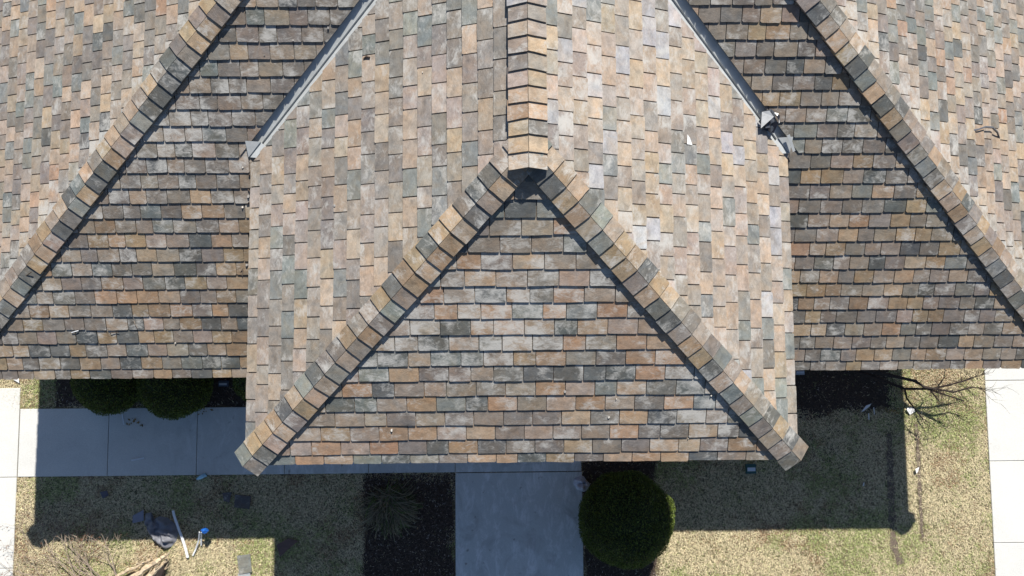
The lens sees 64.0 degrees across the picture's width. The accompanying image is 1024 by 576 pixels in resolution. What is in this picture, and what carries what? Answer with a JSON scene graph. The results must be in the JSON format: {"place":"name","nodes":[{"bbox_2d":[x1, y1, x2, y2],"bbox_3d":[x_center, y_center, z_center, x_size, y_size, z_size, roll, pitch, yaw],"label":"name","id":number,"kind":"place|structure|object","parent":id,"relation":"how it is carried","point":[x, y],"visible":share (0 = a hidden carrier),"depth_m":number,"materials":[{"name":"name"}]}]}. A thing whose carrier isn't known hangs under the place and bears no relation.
{"place":"outdoors","nodes":[
{"label":"outdoors","id":0,"kind":"place"},
{"bbox_2d":[0,388,20,575],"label":"footpath","id":1,"kind":"structure","parent":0,"point":[9,433],"depth_m":12.91,"materials":[{"name":"concrete"}]},
{"bbox_2d":[18,407,580,476],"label":"sidewalk","id":2,"kind":"structure","parent":0,"point":[62,442],"depth_m":12.99,"materials":[{"name":"concrete"}]},
{"bbox_2d":[126,418,142,426],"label":"dry leaves","id":3,"kind":"object","parent":2,"relation":"on","point":[138,422],"visible":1,"depth_m":12.98,"materials":[{"name":"brown plant"}]},
{"bbox_2d":[0,0,1023,475],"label":"house","id":4,"kind":"structure","parent":0,"point":[518,230],"depth_m":8.66,"materials":[{"name":"tile"}]},
{"bbox_2d":[687,135,691,144],"bbox_3d":[1.823,-1.522,8.410,0.063,0.036,0.102,0,85,-1],"label":"white scrap","id":5,"kind":"object","parent":4,"relation":"on","point":[689,142],"visible":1,"depth_m":8.40,"materials":[{"name":"white paper"}]},
{"bbox_2d":[760,109,779,132],"bbox_3d":[2.798,-1.811,8.890,0.225,0.211,0.258,0,85,-1],"label":"torn vent cap","id":6,"kind":"object","parent":4,"relation":"on","point":[768,121],"visible":1,"depth_m":8.86,"materials":[{"name":"metal"}]},
{"bbox_2d":[787,134,794,151],"bbox_3d":[3.071,-1.594,9.011,0.033,0.095,0.190,-30,87,-3],"label":"metal strip","id":7,"kind":"object","parent":4,"relation":"on","point":[791,142],"visible":1,"depth_m":9.00,"materials":[{"name":"grey metal"}]},
{"bbox_2d":[974,126,999,137],"bbox_3d":[5.641,-1.868,9.745,0.455,0.252,0.098,3,85,-1],"label":"curved metal strip","id":8,"kind":"object","parent":4,"relation":"on","point":[994,129],"visible":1,"depth_m":9.70,"materials":[{"name":"grey metal"}]},
{"bbox_2d":[0,368,1023,575],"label":"lawn","id":9,"kind":"structure","parent":0,"point":[658,570],"depth_m":13.10,"materials":[{"name":"plant"}]},
{"bbox_2d":[0,482,171,575],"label":"fallen tree","id":10,"kind":"object","parent":9,"relation":"on","point":[160,569],"visible":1,"depth_m":12.71,"materials":[{"name":"brown wood"}]},
{"bbox_2d":[100,491,108,497],"bbox_3d":[-6.410,3.234,12.888,0.109,0.012,0.113,-28,86,-3],"label":"fallen slate","id":11,"kind":"object","parent":9,"relation":"on","point":[104,494],"visible":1,"depth_m":12.88,"materials":[{"name":"grey stone"}]},
{"bbox_2d":[55,377,245,406],"bbox_3d":[-4.855,1.305,13.118,4.924,0.001,1.294,0,85,-1],"label":"mulch bed","id":12,"kind":"object","parent":9,"relation":"on","point":[238,400],"visible":0.13,"depth_m":13.08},
{"bbox_2d":[69,377,139,415],"bbox_3d":[-6.175,1.407,12.595,1.107,0.995,1.116,0,85,-1],"label":"round shrub","id":13,"kind":"object","parent":12,"relation":"on","point":[111,396],"visible":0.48,"depth_m":12.26,"materials":[{"name":"green plant"}]},
{"bbox_2d":[136,377,213,420],"bbox_3d":[-5.196,1.461,12.589,1.157,1.040,1.150,0,85,-1],"label":"round shrub","id":14,"kind":"object","parent":12,"relation":"on","point":[172,398],"visible":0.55,"depth_m":12.26,"materials":[{"name":"green plant"}]},
{"bbox_2d":[218,381,228,386],"bbox_3d":[-4.575,1.520,13.035,0.150,0.154,0.090,0,85,-1],"label":"garden light","id":15,"kind":"object","parent":12,"relation":"on","point":[223,383],"visible":1,"depth_m":12.97,"materials":[{"name":"grey"}]},
{"bbox_2d":[232,377,247,400],"bbox_3d":[-3.775,1.358,12.640,1.060,1.014,1.061,0,85,-1],"label":"round shrub","id":16,"kind":"object","parent":12,"relation":"on","point":[239,384],"visible":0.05,"depth_m":12.37,"materials":[{"name":"green plant"}]},
{"bbox_2d":[132,510,177,548],"bbox_3d":[-5.582,3.731,12.791,0.783,0.204,0.408,41,86,2],"label":"cloth cover","id":17,"kind":"object","parent":9,"relation":"on","point":[163,532],"visible":1,"depth_m":12.81,"materials":[{"name":"grey fabric"}]},
{"bbox_2d":[172,510,188,557],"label":"bent trim","id":18,"kind":"structure","parent":9,"relation":"on","point":[180,532],"depth_m":12.83,"materials":[{"name":"white plastic"}]},
{"bbox_2d":[192,528,208,555],"bbox_3d":[-4.889,3.929,12.729,0.158,0.364,0.557,34,85,2],"label":"blue marker","id":19,"kind":"object","parent":9,"relation":"on","point":[204,530],"visible":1,"depth_m":12.73,"materials":[{"name":"plastic"}]},
{"bbox_2d":[195,473,206,479],"bbox_3d":[-4.912,2.986,12.936,0.187,0.064,0.064,-26,86,-3],"label":"water bottle","id":20,"kind":"object","parent":9,"relation":"on","point":[204,475],"visible":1,"depth_m":12.91,"materials":[{"name":"clear plastic"}]},
{"bbox_2d":[222,492,231,501],"bbox_3d":[-4.496,3.302,12.923,0.150,0.012,0.161,0,85,-1],"label":"fallen slate","id":21,"kind":"object","parent":9,"relation":"on","point":[226,496],"visible":1,"depth_m":12.92,"materials":[{"name":"grey stone"}]},
{"bbox_2d":[234,494,250,508],"bbox_3d":[-4.255,3.371,12.923,0.253,0.012,0.199,6,85,-1],"label":"fallen slate","id":22,"kind":"object","parent":9,"relation":"on","point":[242,501],"visible":1,"depth_m":12.92,"materials":[{"name":"grey stone"}]},
{"bbox_2d":[237,554,251,573],"bbox_3d":[-4.187,4.322,12.832,0.206,0.012,0.284,-8,86,-2],"label":"fallen slate","id":23,"kind":"object","parent":9,"relation":"on","point":[244,564],"visible":1,"depth_m":12.83,"materials":[{"name":"grey stone"}]},
{"bbox_2d":[238,573,250,575],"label":"fallen slate","id":24,"kind":"object","parent":9,"relation":"on","point":[245,574],"visible":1,"depth_m":12.83,"materials":[{"name":"grey stone"}]},
{"bbox_2d":[277,538,297,555],"bbox_3d":[-3.562,4.036,12.884,0.374,0.012,0.175,-41,87,-4],"label":"fallen slate","id":25,"kind":"object","parent":9,"relation":"on","point":[284,546],"visible":1,"depth_m":12.88,"materials":[{"name":"grey stone"}]},
{"bbox_2d":[361,472,454,575],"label":"mulch bed","id":26,"kind":"object","parent":9,"relation":"on","point":[438,534],"visible":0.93,"depth_m":12.97,"materials":[{"name":"brown wood"}]},
{"bbox_2d":[352,480,423,545],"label":"ornamental grass","id":27,"kind":"object","parent":26,"relation":"on","point":[390,509],"depth_m":12.83,"materials":[{"name":"green plant"}]},
{"bbox_2d":[582,461,656,575],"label":"mulch bed","id":28,"kind":"object","parent":9,"relation":"on","point":[591,559],"visible":0.2,"depth_m":13.11,"materials":[{"name":"brown wood"}]},
{"bbox_2d":[577,470,675,569],"bbox_3d":[1.734,3.498,12.410,1.503,1.364,1.489,0,85,-1],"label":"round shrub","id":29,"kind":"object","parent":28,"relation":"on","point":[626,520],"visible":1,"depth_m":12.00,"materials":[{"name":"green plant"}]},
{"bbox_2d":[745,464,755,473],"bbox_3d":[3.807,2.886,13.105,0.160,0.154,0.150,0,85,-1],"label":"garden light","id":30,"kind":"object","parent":9,"relation":"on","point":[750,468],"visible":1,"depth_m":13.04,"materials":[{"name":"white"}]},
{"bbox_2d":[794,369,896,420],"bbox_3d":[4.265,1.334,13.312,3.981,0.001,1.634,0,85,-1],"label":"mulch bed","id":31,"kind":"object","parent":9,"relation":"on","point":[851,390],"visible":0.17,"depth_m":13.31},
{"bbox_2d":[55,369,890,575],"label":"mulch","id":32,"kind":"object","parent":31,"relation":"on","point":[424,537],"visible":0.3,"depth_m":12.99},
{"bbox_2d":[795,370,804,374],"bbox_3d":[4.635,1.357,13.247,0.150,0.154,0.090,0,85,-1],"label":"garden light","id":33,"kind":"object","parent":31,"relation":"on","point":[799,372],"visible":0.84,"depth_m":13.18,"materials":[{"name":"grey"}]},
{"bbox_2d":[850,368,1012,441],"bbox_3d":[6.652,1.398,12.872,2.065,1.045,2.078,-35,87,-4],"label":"bare tree","id":34,"kind":"object","parent":31,"relation":"on","point":[890,375],"visible":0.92,"depth_m":12.92,"materials":[{"name":"brown plant"}]},
{"bbox_2d":[886,434,903,564],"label":"dirt rut","id":35,"kind":"structure","parent":9,"relation":"on","point":[894,549],"depth_m":13.18,"materials":[{"name":"brown soil"}]},
{"bbox_2d":[907,407,914,413],"bbox_3d":[6.458,1.975,13.265,0.115,0.025,0.115,-35,87,-4],"label":"white scrap","id":36,"kind":"object","parent":9,"relation":"on","point":[909,410],"visible":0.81,"depth_m":13.26,"materials":[{"name":"white paper"}]},
{"bbox_2d":[915,424,923,537],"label":"dirt rut","id":37,"kind":"structure","parent":9,"relation":"on","point":[919,483],"depth_m":13.21,"materials":[{"name":"brown soil"}]},
{"bbox_2d":[455,472,582,575],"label":"entry walk","id":38,"kind":"structure","parent":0,"point":[516,524],"depth_m":13.01,"materials":[{"name":"concrete"}]},
{"bbox_2d":[574,476,589,491],"bbox_3d":[1.109,3.122,12.980,0.215,0.212,0.287,-39,87,-4],"label":"plastic bag","id":39,"kind":"object","parent":38,"relation":"on","point":[581,483],"visible":0.98,"depth_m":13.00,"materials":[{"name":"white plastic"}]},
{"bbox_2d":[984,367,1023,575],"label":"driveway","id":40,"kind":"structure","parent":0,"point":[1005,430],"depth_m":13.25,"materials":[{"name":"concrete"}]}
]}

